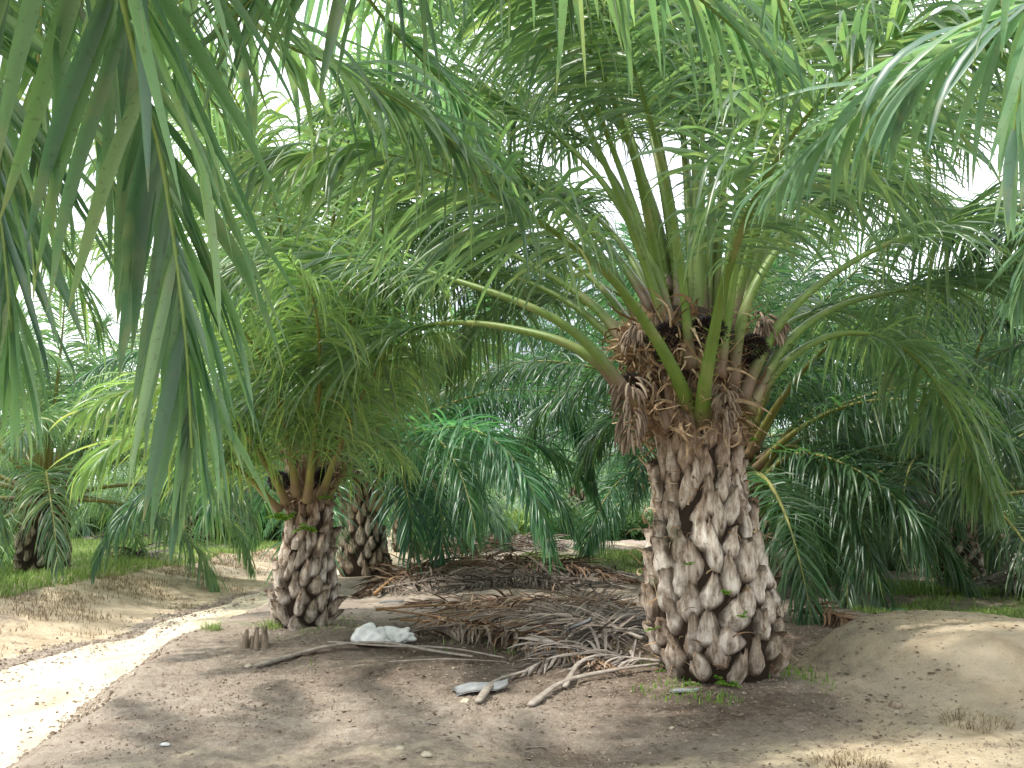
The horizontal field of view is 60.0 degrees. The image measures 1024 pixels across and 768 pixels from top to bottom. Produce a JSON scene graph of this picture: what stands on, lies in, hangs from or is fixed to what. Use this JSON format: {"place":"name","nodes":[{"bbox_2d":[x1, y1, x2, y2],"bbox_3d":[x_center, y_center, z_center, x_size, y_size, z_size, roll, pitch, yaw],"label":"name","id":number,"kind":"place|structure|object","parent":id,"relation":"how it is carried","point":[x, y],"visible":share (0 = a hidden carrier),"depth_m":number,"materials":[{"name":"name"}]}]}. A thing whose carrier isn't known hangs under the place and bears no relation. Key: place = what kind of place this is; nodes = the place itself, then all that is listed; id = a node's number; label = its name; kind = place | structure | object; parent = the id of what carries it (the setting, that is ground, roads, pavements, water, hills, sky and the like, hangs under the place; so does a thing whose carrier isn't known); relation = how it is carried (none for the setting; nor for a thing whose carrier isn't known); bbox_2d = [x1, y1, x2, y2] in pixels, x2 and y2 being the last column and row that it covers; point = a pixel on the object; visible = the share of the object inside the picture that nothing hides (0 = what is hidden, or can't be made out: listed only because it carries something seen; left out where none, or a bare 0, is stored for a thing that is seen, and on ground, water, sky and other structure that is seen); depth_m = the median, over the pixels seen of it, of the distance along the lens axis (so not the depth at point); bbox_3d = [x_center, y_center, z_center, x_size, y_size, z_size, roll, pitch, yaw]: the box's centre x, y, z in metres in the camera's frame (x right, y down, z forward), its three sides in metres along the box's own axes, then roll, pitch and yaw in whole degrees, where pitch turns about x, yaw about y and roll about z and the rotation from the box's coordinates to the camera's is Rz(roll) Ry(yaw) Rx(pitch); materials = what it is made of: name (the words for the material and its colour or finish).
{"place":"outdoors","nodes":[
{"label":"outdoors","id":0,"kind":"place"},
{"bbox_2d":[0,542,393,767],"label":"road","id":1,"kind":"structure","parent":0,"point":[72,676],"depth_m":8.69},
{"bbox_2d":[6,576,340,751],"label":"soil clods","id":2,"kind":"object","parent":1,"relation":"on","point":[36,703],"visible":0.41,"depth_m":9.58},
{"bbox_2d":[0,508,1023,767],"bbox_3d":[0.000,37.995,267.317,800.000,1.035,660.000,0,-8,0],"label":"ground","id":3,"kind":"structure","parent":0,"point":[986,676],"depth_m":5.77,"materials":[{"name":"soil"}]},
{"bbox_2d":[0,418,28,537],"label":"oil palm","id":4,"kind":"object","parent":3,"relation":"on","point":[5,489],"visible":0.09,"depth_m":29.91,"materials":[{"name":"green plant"}]},
{"bbox_2d":[0,306,76,553],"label":"oil palm","id":5,"kind":"object","parent":3,"relation":"on","point":[63,364],"visible":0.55,"depth_m":13.50,"materials":[{"name":"green plant"}]},
{"bbox_2d":[0,494,106,537],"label":"bush","id":6,"kind":"object","parent":3,"relation":"on","point":[94,530],"visible":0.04,"depth_m":34.82,"materials":[{"name":"green plant"}]},
{"bbox_2d":[0,381,127,539],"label":"oil palm","id":7,"kind":"object","parent":3,"relation":"on","point":[85,532],"visible":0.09,"depth_m":32.78,"materials":[{"name":"green plant"}]},
{"bbox_2d":[82,531,150,539],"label":"fallen frond","id":8,"kind":"object","parent":3,"relation":"on","point":[97,537],"visible":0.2,"depth_m":32.03,"materials":[{"name":"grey plant"}]},
{"bbox_2d":[91,506,149,532],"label":"bush","id":9,"kind":"object","parent":3,"relation":"on","point":[102,520],"visible":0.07,"depth_m":40.98,"materials":[{"name":"green plant"}]},
{"bbox_2d":[0,266,266,592],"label":"oil palm","id":10,"kind":"object","parent":3,"relation":"on","point":[42,537],"visible":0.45,"depth_m":16.61,"materials":[{"name":"green plant"}]},
{"bbox_2d":[0,545,277,656],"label":"grass","id":11,"kind":"structure","parent":3,"relation":"on","point":[112,578],"depth_m":14.89,"materials":[{"name":"plant"}]},
{"bbox_2d":[0,531,281,597],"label":"grass","id":12,"kind":"structure","parent":3,"relation":"on","point":[11,577],"depth_m":17.85,"materials":[{"name":"plant"}]},
{"bbox_2d":[104,538,178,563],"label":"fallen frond","id":13,"kind":"object","parent":3,"relation":"on","point":[153,554],"visible":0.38,"depth_m":20.24,"materials":[{"name":"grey plant"}]},
{"bbox_2d":[71,425,240,536],"bbox_3d":[-14.331,3.609,36.829,9.117,7.313,8.747,0,-8,0],"label":"oil palm","id":14,"kind":"object","parent":3,"relation":"on","point":[133,495],"visible":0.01,"depth_m":34.45,"materials":[{"name":"green plant"}]},
{"bbox_2d":[159,742,170,745],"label":"litter","id":15,"kind":"object","parent":3,"relation":"on","point":[165,744],"visible":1,"depth_m":4.70,"materials":[{"name":"white plastic"}]},
{"bbox_2d":[0,576,338,767],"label":"soil clods","id":16,"kind":"object","parent":3,"relation":"on","point":[78,713],"visible":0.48,"depth_m":9.82,"materials":[{"name":"soil"}]},
{"bbox_2d":[66,365,277,545],"bbox_3d":[-10.336,2.682,29.352,8.976,7.157,8.979,0,-8,0],"label":"oil palm","id":17,"kind":"object","parent":3,"relation":"on","point":[104,491],"visible":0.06,"depth_m":27.79,"materials":[{"name":"green plant"}]},
{"bbox_2d":[199,618,222,630],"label":"grass tuft","id":18,"kind":"object","parent":3,"relation":"on","point":[215,626],"visible":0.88,"depth_m":8.49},
{"bbox_2d":[134,380,338,536],"bbox_3d":[-10.041,3.491,34.680,9.051,8.314,8.284,-4,-9,27],"label":"oil palm","id":19,"kind":"object","parent":3,"relation":"on","point":[244,491],"visible":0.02,"depth_m":34.20,"materials":[{"name":"green plant"}]},
{"bbox_2d":[209,501,283,541],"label":"bush","id":20,"kind":"object","parent":3,"relation":"on","point":[276,529],"visible":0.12,"depth_m":30.25,"materials":[{"name":"green plant"}]},
{"bbox_2d":[240,626,268,649],"bbox_3d":[-2.205,2.203,7.672,0.268,0.213,0.246,0,-8,0],"label":"stump","id":21,"kind":"object","parent":3,"relation":"on","point":[253,642],"visible":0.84,"depth_m":7.60,"materials":[{"name":"brown wood"}]},
{"bbox_2d":[16,0,515,629],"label":"oil palm","id":22,"kind":"object","parent":3,"relation":"on","point":[304,590],"visible":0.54,"depth_m":8.01,"materials":[{"name":"green plant"}]},
{"bbox_2d":[264,512,295,520],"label":"fern","id":23,"kind":"object","parent":22,"relation":"attached to","point":[280,516],"visible":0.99,"depth_m":8.66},
{"bbox_2d":[292,523,317,532],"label":"fern","id":24,"kind":"object","parent":22,"relation":"attached to","point":[310,528],"visible":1,"depth_m":8.62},
{"bbox_2d":[317,491,335,499],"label":"fern","id":25,"kind":"object","parent":22,"relation":"attached to","point":[327,497],"visible":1,"depth_m":8.65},
{"bbox_2d":[255,618,283,629],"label":"grass tuft","id":26,"kind":"object","parent":3,"relation":"on","point":[269,625],"visible":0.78,"depth_m":8.70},
{"bbox_2d":[57,215,639,591],"bbox_3d":[-2.874,0.643,16.747,10.742,7.834,10.153,-2,-8,17],"label":"oil palm","id":27,"kind":"object","parent":3,"relation":"on","point":[361,542],"visible":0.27,"depth_m":14.85,"materials":[{"name":"green plant"}]},
{"bbox_2d":[254,641,474,666],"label":"dead stalk","id":28,"kind":"object","parent":3,"relation":"on","point":[278,659],"visible":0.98,"depth_m":7.36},
{"bbox_2d":[328,641,506,658],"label":"dead stalk","id":29,"kind":"object","parent":28,"relation":"on","point":[381,645],"visible":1,"depth_m":7.57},
{"bbox_2d":[351,622,389,644],"bbox_3d":[-1.254,2.206,7.864,0.358,0.181,0.273,0,-8,0],"label":"plastic bag","id":30,"kind":"object","parent":3,"relation":"on","point":[369,631],"visible":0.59,"depth_m":7.78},
{"bbox_2d":[379,599,403,603],"bbox_3d":[-1.478,2.673,10.906,0.300,0.048,0.104,1,-8,-10],"label":"husk","id":31,"kind":"object","parent":3,"relation":"on","point":[391,601],"visible":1,"depth_m":10.88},
{"bbox_2d":[346,557,444,598],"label":"fallen frond","id":32,"kind":"object","parent":3,"relation":"on","point":[360,593],"visible":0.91,"depth_m":14.15,"materials":[{"name":"brown plant"}]},
{"bbox_2d":[384,626,416,642],"bbox_3d":[-1.042,2.271,8.065,0.363,0.134,0.314,0,-8,0],"label":"plastic bag","id":33,"kind":"object","parent":3,"relation":"on","point":[399,635],"visible":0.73,"depth_m":7.99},
{"bbox_2d":[395,745,405,750],"bbox_3d":[-0.574,1.878,4.576,0.053,0.022,0.041,0,-8,0],"label":"stone","id":34,"kind":"object","parent":3,"relation":"on","point":[400,748],"visible":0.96,"depth_m":4.56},
{"bbox_2d":[260,340,559,558],"bbox_3d":[-3.147,2.181,26.656,9.226,7.495,9.819,0,-8,0],"label":"oil palm","id":35,"kind":"object","parent":3,"relation":"on","point":[503,534],"visible":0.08,"depth_m":24.95,"materials":[{"name":"green plant"}]},
{"bbox_2d":[0,0,826,568],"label":"oil palm","id":36,"kind":"object","parent":3,"relation":"on","point":[130,52],"visible":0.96,"depth_m":2.29,"materials":[{"name":"green plant"}]},
{"bbox_2d":[421,751,432,756],"bbox_3d":[-0.426,1.849,4.439,0.060,0.024,0.048,0,-8,0],"label":"stone","id":37,"kind":"object","parent":3,"relation":"on","point":[426,754],"visible":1,"depth_m":4.42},
{"bbox_2d":[335,395,520,541],"bbox_3d":[-3.680,3.808,33.278,8.691,8.527,8.836,3,-8,-21],"label":"oil palm","id":38,"kind":"object","parent":3,"relation":"on","point":[514,525],"depth_m":31.68,"materials":[{"name":"green plant"}]},
{"bbox_2d":[388,658,505,661],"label":"dead stalk","id":39,"kind":"object","parent":3,"relation":"on","point":[445,659],"visible":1,"depth_m":6.89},
{"bbox_2d":[460,698,469,702],"bbox_3d":[-0.302,2.033,5.694,0.062,0.030,0.062,-6,-10,39],"label":"stone","id":40,"kind":"object","parent":3,"relation":"on","point":[465,700],"visible":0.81,"depth_m":5.68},
{"bbox_2d":[384,608,550,663],"bbox_3d":[-0.161,2.283,8.197,0.933,0.220,3.089,5,-9,-31],"label":"fallen frond","id":41,"kind":"object","parent":3,"relation":"on","point":[510,641],"visible":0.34,"depth_m":8.92,"materials":[{"name":"brown plant"}]},
{"bbox_2d":[366,558,590,593],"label":"fallen frond","id":42,"kind":"object","parent":3,"relation":"on","point":[547,583],"visible":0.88,"depth_m":13.79,"materials":[{"name":"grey plant"}]},
{"bbox_2d":[452,679,508,695],"bbox_3d":[-0.210,2.071,6.083,0.380,0.079,0.272,3,-8,-18],"label":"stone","id":43,"kind":"object","parent":3,"relation":"on","point":[468,687],"visible":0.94,"depth_m":6.02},
{"bbox_2d":[407,532,559,557],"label":"fallen frond","id":44,"kind":"object","parent":3,"relation":"on","point":[517,544],"visible":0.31,"depth_m":24.48,"materials":[{"name":"brown plant"}]},
{"bbox_2d":[373,542,600,594],"bbox_3d":[-0.283,3.225,16.326,4.139,0.674,6.303,0,-8,0],"label":"fallen frond","id":45,"kind":"object","parent":3,"relation":"on","point":[378,590],"visible":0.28,"depth_m":16.90,"materials":[{"name":"brown plant"}]},
{"bbox_2d":[409,616,579,663],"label":"fallen frond","id":46,"kind":"object","parent":3,"relation":"on","point":[440,628],"visible":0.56,"depth_m":8.05,"materials":[{"name":"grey plant"}]},
{"bbox_2d":[375,594,625,621],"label":"fallen frond","id":47,"kind":"object","parent":3,"relation":"on","point":[481,602],"visible":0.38,"depth_m":10.29,"materials":[{"name":"brown plant"}]},
{"bbox_2d":[475,670,525,702],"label":"dead stalk","id":48,"kind":"object","parent":3,"relation":"on","point":[483,693],"visible":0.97,"depth_m":5.93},
{"bbox_2d":[436,427,568,517],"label":"oil palm","id":49,"kind":"object","parent":3,"relation":"on","point":[500,497],"visible":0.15,"depth_m":47.99,"materials":[{"name":"green plant"}]},
{"bbox_2d":[435,525,570,551],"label":"fallen frond","id":50,"kind":"object","parent":3,"relation":"on","point":[563,543],"visible":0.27,"depth_m":28.12,"materials":[{"name":"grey plant"}]},
{"bbox_2d":[399,609,628,673],"bbox_3d":[-0.007,2.201,7.865,0.779,0.291,3.631,5,-9,-30],"label":"fallen frond","id":51,"kind":"object","parent":3,"relation":"on","point":[602,662],"visible":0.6,"depth_m":7.70,"materials":[{"name":"brown plant"}]},
{"bbox_2d":[8,606,1023,767],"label":"leaf litter","id":52,"kind":"object","parent":3,"relation":"on","point":[500,708],"visible":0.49,"depth_m":5.76,"materials":[{"name":"plant"}]},
{"bbox_2d":[483,504,552,535],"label":"bush","id":53,"kind":"object","parent":3,"relation":"on","point":[520,523],"visible":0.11,"depth_m":35.24,"materials":[{"name":"green plant"}]},
{"bbox_2d":[401,583,635,609],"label":"fallen frond","id":54,"kind":"object","parent":3,"relation":"on","point":[430,600],"visible":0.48,"depth_m":11.21,"materials":[{"name":"brown plant"}]},
{"bbox_2d":[413,547,644,584],"bbox_3d":[0.440,3.118,15.460,3.923,0.568,2.889,-1,-8,7],"label":"fallen frond","id":55,"kind":"object","parent":3,"relation":"on","point":[473,562],"visible":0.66,"depth_m":15.40,"materials":[{"name":"brown plant"}]},
{"bbox_2d":[424,578,640,616],"bbox_3d":[0.456,2.493,10.387,2.567,0.503,1.888,-3,-8,22],"label":"fallen frond","id":56,"kind":"object","parent":3,"relation":"on","point":[593,599],"visible":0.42,"depth_m":10.61,"materials":[{"name":"brown plant"}]},
{"bbox_2d":[389,608,541,619],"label":"dead stalk","id":57,"kind":"object","parent":56,"relation":"on","point":[413,616],"visible":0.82,"depth_m":9.76,"materials":[{"name":"plant"}]},
{"bbox_2d":[42,611,1023,767],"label":"soil clods","id":58,"kind":"object","parent":3,"relation":"on","point":[640,752],"visible":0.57,"depth_m":5.59,"materials":[{"name":"soil"}]},
{"bbox_2d":[431,554,636,595],"bbox_3d":[0.261,2.987,13.986,3.405,0.507,2.043,2,-8,-12],"label":"fallen frond","id":59,"kind":"object","parent":3,"relation":"on","point":[566,579],"visible":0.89,"depth_m":13.93,"materials":[{"name":"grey plant"}]},
{"bbox_2d":[278,613,792,665],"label":"grass","id":60,"kind":"structure","parent":3,"relation":"on","point":[328,624],"depth_m":8.23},
{"bbox_2d":[462,599,644,642],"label":"fallen frond","id":61,"kind":"object","parent":3,"relation":"on","point":[565,618],"visible":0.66,"depth_m":8.08,"materials":[{"name":"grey plant"}]},
{"bbox_2d":[89,441,1019,517],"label":"wood","id":62,"kind":"object","parent":3,"relation":"on","point":[446,503],"depth_m":76.46,"materials":[{"name":"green plant"}]},
{"bbox_2d":[485,591,633,637],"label":"fallen frond","id":63,"kind":"object","parent":3,"relation":"on","point":[590,606],"visible":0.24,"depth_m":9.95,"materials":[{"name":"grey plant"}]},
{"bbox_2d":[521,437,616,515],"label":"oil palm","id":64,"kind":"object","parent":3,"relation":"on","point":[572,484],"depth_m":58.47,"materials":[{"name":"green plant"}]},
{"bbox_2d":[495,602,647,679],"bbox_3d":[0.890,2.147,7.803,1.040,0.369,3.360,-3,-8,19],"label":"fallen frond","id":65,"kind":"object","parent":3,"relation":"on","point":[544,665],"visible":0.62,"depth_m":7.08,"materials":[{"name":"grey plant"}]},
{"bbox_2d":[497,407,650,518],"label":"oil palm","id":66,"kind":"object","parent":3,"relation":"on","point":[582,496],"visible":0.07,"depth_m":41.22,"materials":[{"name":"green plant"}]},
{"bbox_2d":[509,583,646,659],"bbox_3d":[0.624,2.122,8.070,1.262,0.455,2.624,-3,-8,23],"label":"fallen frond","id":67,"kind":"object","parent":3,"relation":"on","point":[606,610],"visible":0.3,"depth_m":8.40,"materials":[{"name":"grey plant"}]},
{"bbox_2d":[564,617,591,632],"bbox_3d":[0.565,2.030,7.476,0.240,0.143,0.152,-5,-10,35],"label":"husk","id":68,"kind":"object","parent":67,"relation":"on","point":[589,620],"visible":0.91,"depth_m":7.45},
{"bbox_2d":[561,658,595,687],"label":"dead stalk","id":69,"kind":"object","parent":3,"relation":"on","point":[570,674],"visible":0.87,"depth_m":6.29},
{"bbox_2d":[520,557,638,584],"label":"fallen frond","id":70,"kind":"object","parent":3,"relation":"on","point":[601,570],"visible":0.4,"depth_m":15.21,"materials":[{"name":"brown plant"}]},
{"bbox_2d":[141,0,1023,684],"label":"oil palm","id":71,"kind":"object","parent":3,"relation":"on","point":[691,384],"visible":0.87,"depth_m":6.19,"materials":[{"name":"green plant"}]},
{"bbox_2d":[721,589,731,594],"bbox_3d":[1.403,1.366,5.824,0.072,0.047,0.065,1,-8,-10],"label":"sprout","id":72,"kind":"object","parent":71,"relation":"attached to","point":[725,592],"visible":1,"depth_m":5.83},
{"bbox_2d":[736,610,748,617],"bbox_3d":[1.506,1.507,5.804,0.082,0.057,0.068,0,-8,0],"label":"sprout","id":73,"kind":"object","parent":71,"relation":"attached to","point":[743,614],"visible":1,"depth_m":5.80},
{"bbox_2d":[506,626,661,672],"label":"fallen frond","id":74,"kind":"object","parent":3,"relation":"on","point":[591,650],"visible":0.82,"depth_m":6.69,"materials":[{"name":"grey plant"}]},
{"bbox_2d":[523,503,653,540],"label":"bush","id":75,"kind":"object","parent":3,"relation":"on","point":[635,534],"visible":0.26,"depth_m":31.54,"materials":[{"name":"green plant"}]},
{"bbox_2d":[527,662,659,706],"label":"dead stalk","id":76,"kind":"object","parent":3,"relation":"on","point":[538,698],"visible":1,"depth_m":6.15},
{"bbox_2d":[595,448,652,517],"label":"oil palm","id":77,"kind":"object","parent":3,"relation":"on","point":[635,502],"visible":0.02,"depth_m":63.92,"materials":[{"name":"green plant"}]},
{"bbox_2d":[603,452,652,512],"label":"oil palm","id":78,"kind":"object","parent":3,"relation":"on","point":[641,486],"depth_m":49.84,"materials":[{"name":"green plant"}]},
{"bbox_2d":[413,179,897,526],"bbox_3d":[3.245,0.195,18.065,10.373,7.212,10.332,-5,-9,32],"label":"oil palm","id":79,"kind":"object","parent":3,"relation":"on","point":[791,409],"visible":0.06,"depth_m":16.02,"materials":[{"name":"green plant"}]},
{"bbox_2d":[339,555,1017,634],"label":"leaf litter","id":80,"kind":"object","parent":3,"relation":"on","point":[824,625],"visible":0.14,"depth_m":12.37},
{"bbox_2d":[669,687,698,692],"bbox_3d":[1.130,2.001,5.803,0.200,0.023,0.081,2,-8,-15],"label":"husk","id":81,"kind":"object","parent":3,"relation":"on","point":[682,689],"visible":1,"depth_m":5.78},
{"bbox_2d":[683,678,700,686],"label":"seedling","id":82,"kind":"object","parent":3,"relation":"on","point":[685,683],"visible":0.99,"depth_m":5.94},
{"bbox_2d":[618,421,808,512],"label":"oil palm","id":83,"kind":"object","parent":3,"relation":"on","point":[775,431],"visible":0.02,"depth_m":35.70,"materials":[{"name":"green plant"}]},
{"bbox_2d":[512,276,918,561],"bbox_3d":[4.710,1.131,22.186,9.997,8.644,11.078,-4,-9,26],"label":"oil palm","id":84,"kind":"object","parent":3,"relation":"on","point":[590,541],"visible":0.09,"depth_m":19.71,"materials":[{"name":"green plant"}]},
{"bbox_2d":[425,192,1023,625],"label":"oil palm","id":85,"kind":"object","parent":3,"relation":"on","point":[797,504],"visible":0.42,"depth_m":11.60,"materials":[{"name":"green plant"}]},
{"bbox_2d":[714,675,741,687],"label":"seedling","id":86,"kind":"object","parent":3,"relation":"on","point":[722,683],"visible":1,"depth_m":5.86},
{"bbox_2d":[626,656,837,705],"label":"grass","id":87,"kind":"structure","parent":3,"relation":"on","point":[726,694],"depth_m":5.89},
{"bbox_2d":[767,501,798,544],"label":"bush","id":88,"kind":"object","parent":3,"relation":"on","point":[772,519],"visible":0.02,"depth_m":27.39,"materials":[{"name":"green plant"}]},
{"bbox_2d":[765,417,826,496],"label":"oil palm","id":89,"kind":"object","parent":3,"relation":"on","point":[782,433],"visible":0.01,"depth_m":41.05,"materials":[{"name":"green plant"}]},
{"bbox_2d":[784,601,858,627],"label":"fallen frond","id":90,"kind":"object","parent":3,"relation":"on","point":[842,618],"visible":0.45,"depth_m":9.04,"materials":[{"name":"brown plant"}]},
{"bbox_2d":[791,551,882,570],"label":"fallen frond","id":91,"kind":"object","parent":3,"relation":"on","point":[852,562],"visible":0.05,"depth_m":16.35,"materials":[{"name":"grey plant"}]},
{"bbox_2d":[804,748,890,767],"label":"grass tuft","id":92,"kind":"object","parent":3,"relation":"on","point":[841,759],"visible":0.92,"depth_m":4.08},
{"bbox_2d":[730,0,1023,344],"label":"oil palm","id":93,"kind":"object","parent":3,"relation":"on","point":[899,90],"visible":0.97,"depth_m":3.51,"materials":[{"name":"green plant"}]},
{"bbox_2d":[749,257,1023,608],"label":"oil palm","id":94,"kind":"object","parent":3,"relation":"on","point":[897,555],"visible":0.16,"depth_m":12.30,"materials":[{"name":"green plant"}]},
{"bbox_2d":[765,263,1023,580],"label":"oil palm","id":95,"kind":"object","parent":3,"relation":"on","point":[995,553],"visible":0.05,"depth_m":15.18,"materials":[{"name":"green plant"}]},
{"bbox_2d":[888,701,902,708],"bbox_3d":[2.372,1.983,5.499,0.093,0.043,0.088,4,-9,-25],"label":"stone","id":96,"kind":"object","parent":3,"relation":"on","point":[894,704],"visible":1,"depth_m":5.48,"materials":[{"name":"beige stone"}]},
{"bbox_2d":[815,385,1023,514],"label":"oil palm","id":97,"kind":"object","parent":3,"relation":"on","point":[1021,498],"depth_m":24.24,"materials":[{"name":"green plant"}]},
{"bbox_2d":[849,591,1023,618],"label":"grass","id":98,"kind":"structure","parent":3,"relation":"on","point":[1005,611],"depth_m":10.78,"materials":[{"name":"plant"}]},
{"bbox_2d":[856,191,1023,563],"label":"oil palm","id":99,"kind":"object","parent":3,"relation":"on","point":[949,514],"visible":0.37,"depth_m":8.84,"materials":[{"name":"green plant"}]},
{"bbox_2d":[935,706,1017,730],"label":"grass tuft","id":100,"kind":"object","parent":3,"relation":"on","point":[974,717],"visible":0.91,"depth_m":5.21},
{"bbox_2d":[930,560,1023,598],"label":"fallen frond","id":101,"kind":"object","parent":3,"relation":"on","point":[992,578],"visible":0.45,"depth_m":12.69,"materials":[{"name":"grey plant"}]},
{"bbox_2d":[1008,501,1023,552],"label":"bush","id":102,"kind":"object","parent":3,"relation":"on","point":[1020,533],"visible":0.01,"depth_m":24.11,"materials":[{"name":"green plant"}]},
{"bbox_2d":[0,0,1023,503],"label":"sky","id":103,"kind":"structure","parent":0,"point":[980,183],"materials":[{"name":"white"}]},
{"bbox_2d":[46,610,1023,767],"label":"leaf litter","id":104,"kind":"object","parent":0,"point":[518,704],"visible":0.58,"depth_m":5.55,"materials":[{"name":"plant"}]},
{"bbox_2d":[513,547,784,572],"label":"grass","id":105,"kind":"structure","parent":0,"point":[620,554],"depth_m":19.84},
{"bbox_2d":[854,577,1023,596],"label":"grass","id":106,"kind":"structure","parent":0,"point":[914,587],"depth_m":12.33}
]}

